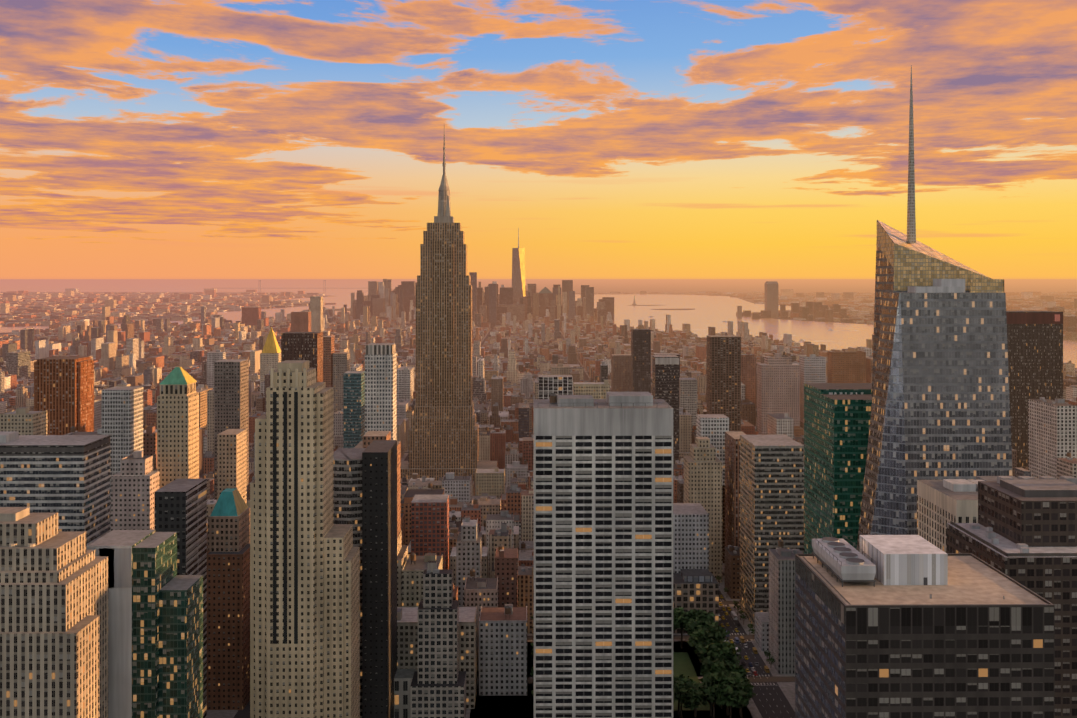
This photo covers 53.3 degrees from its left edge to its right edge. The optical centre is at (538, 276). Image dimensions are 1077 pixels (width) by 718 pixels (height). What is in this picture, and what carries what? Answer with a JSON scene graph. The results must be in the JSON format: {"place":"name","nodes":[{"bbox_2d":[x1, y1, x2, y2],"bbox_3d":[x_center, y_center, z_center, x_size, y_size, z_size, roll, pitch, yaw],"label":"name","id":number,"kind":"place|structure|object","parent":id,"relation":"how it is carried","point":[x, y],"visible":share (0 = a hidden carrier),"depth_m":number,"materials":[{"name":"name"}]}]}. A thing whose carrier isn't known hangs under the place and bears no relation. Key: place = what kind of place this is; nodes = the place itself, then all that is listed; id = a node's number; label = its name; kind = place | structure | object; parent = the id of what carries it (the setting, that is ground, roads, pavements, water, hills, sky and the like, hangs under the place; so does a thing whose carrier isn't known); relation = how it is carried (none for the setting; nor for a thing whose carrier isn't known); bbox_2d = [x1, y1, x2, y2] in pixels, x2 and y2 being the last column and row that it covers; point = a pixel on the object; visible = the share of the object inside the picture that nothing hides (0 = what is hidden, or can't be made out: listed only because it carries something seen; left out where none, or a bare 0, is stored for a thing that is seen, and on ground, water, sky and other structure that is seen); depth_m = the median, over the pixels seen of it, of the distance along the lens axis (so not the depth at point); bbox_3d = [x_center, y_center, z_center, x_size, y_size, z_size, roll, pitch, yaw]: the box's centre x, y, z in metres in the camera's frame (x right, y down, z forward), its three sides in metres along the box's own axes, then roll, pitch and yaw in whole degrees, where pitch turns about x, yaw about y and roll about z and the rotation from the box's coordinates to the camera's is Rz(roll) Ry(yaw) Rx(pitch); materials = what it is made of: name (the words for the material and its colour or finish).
{"place":"outdoors","nodes":[
{"label":"outdoors","id":0,"kind":"place"},
{"bbox_2d":[0,324,179,332],"bbox_3d":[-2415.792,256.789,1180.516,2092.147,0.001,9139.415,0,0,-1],"label":"river","id":1,"kind":"structure","parent":0,"point":[5,329],"depth_m":5263.59,"materials":[{"name":"white"}]},
{"bbox_2d":[0,279,487,291],"bbox_3d":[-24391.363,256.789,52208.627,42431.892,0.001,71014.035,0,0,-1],"label":"land","id":2,"kind":"structure","parent":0,"point":[181,285],"depth_m":29577.40,"materials":[{"name":"orange"}]},
{"bbox_2d":[0,279,1076,717],"bbox_3d":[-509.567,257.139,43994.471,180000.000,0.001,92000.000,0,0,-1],"label":"ground","id":3,"kind":"structure","parent":0,"point":[798,285],"depth_m":29617.71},
{"bbox_2d":[207,329,794,717],"bbox_3d":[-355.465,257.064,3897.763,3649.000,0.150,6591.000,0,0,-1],"label":"sidewalk blocks","id":4,"kind":"structure","parent":3,"relation":"on","point":[787,689],"depth_m":652.48,"materials":[{"name":"grey concrete"}]},
{"bbox_2d":[0,281,1076,717],"bbox_3d":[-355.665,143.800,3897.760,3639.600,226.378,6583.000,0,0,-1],"label":"distant buildings","id":5,"kind":"structure","parent":4,"relation":"on","point":[512,359],"depth_m":1927.26,"materials":[{"name":"beige concrete"}]},
{"bbox_2d":[530,575,774,717],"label":"trees","id":6,"kind":"object","parent":4,"relation":"on","point":[724,680],"visible":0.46,"depth_m":647.20,"materials":[{"name":"green plant"}]},
{"bbox_2d":[0,65,1076,717],"bbox_3d":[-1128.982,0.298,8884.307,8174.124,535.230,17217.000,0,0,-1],"label":"city buildings","id":7,"kind":"structure","parent":3,"relation":"on","point":[914,521],"depth_m":547.00,"materials":[{"name":"grey concrete"}]},
{"bbox_2d":[0,288,1076,339],"bbox_3d":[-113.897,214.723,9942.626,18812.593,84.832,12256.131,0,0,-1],"label":"city","id":8,"kind":"object","parent":3,"relation":"on","point":[17,308],"visible":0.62,"depth_m":9214.05},
{"bbox_2d":[719,590,794,717],"bbox_3d":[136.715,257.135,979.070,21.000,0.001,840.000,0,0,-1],"label":"avenue road","id":9,"kind":"structure","parent":3,"relation":"on","point":[776,698],"depth_m":681.91,"materials":[{"name":"grey asphalt"}]},
{"bbox_2d":[719,591,768,675],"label":"cars","id":10,"kind":"object","parent":9,"relation":"on","point":[742,639],"visible":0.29,"depth_m":750.97,"materials":[{"name":"metal"}]},
{"bbox_2d":[720,599,787,717],"bbox_3d":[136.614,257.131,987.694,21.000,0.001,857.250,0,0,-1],"label":"road markings","id":11,"kind":"object","parent":9,"relation":"on","point":[745,662],"visible":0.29,"depth_m":726.87,"materials":[{"name":"paint"}]},
{"bbox_2d":[0,0,1076,278],"label":"sky","id":12,"kind":"structure","parent":0,"point":[140,139],"materials":[{"name":"orange"}]},
{"bbox_2d":[116,291,1076,367],"bbox_3d":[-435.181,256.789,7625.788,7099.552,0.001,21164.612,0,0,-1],"label":"bay water","id":13,"kind":"structure","parent":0,"point":[707,312],"depth_m":6507.68,"materials":[{"name":"white"}]},
{"bbox_2d":[470,641,752,717],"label":"park paving","id":14,"kind":"structure","parent":0,"point":[530,680],"depth_m":640.35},
{"bbox_2d":[651,309,694,309],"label":"island","id":15,"kind":"structure","parent":0,"point":[672,309],"depth_m":8229.03,"materials":[{"name":"brown"}]},
{"bbox_2d":[673,652,709,710],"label":"park lawn","id":16,"kind":"structure","parent":0,"point":[682,663],"depth_m":698.80,"materials":[{"name":"green plant"}]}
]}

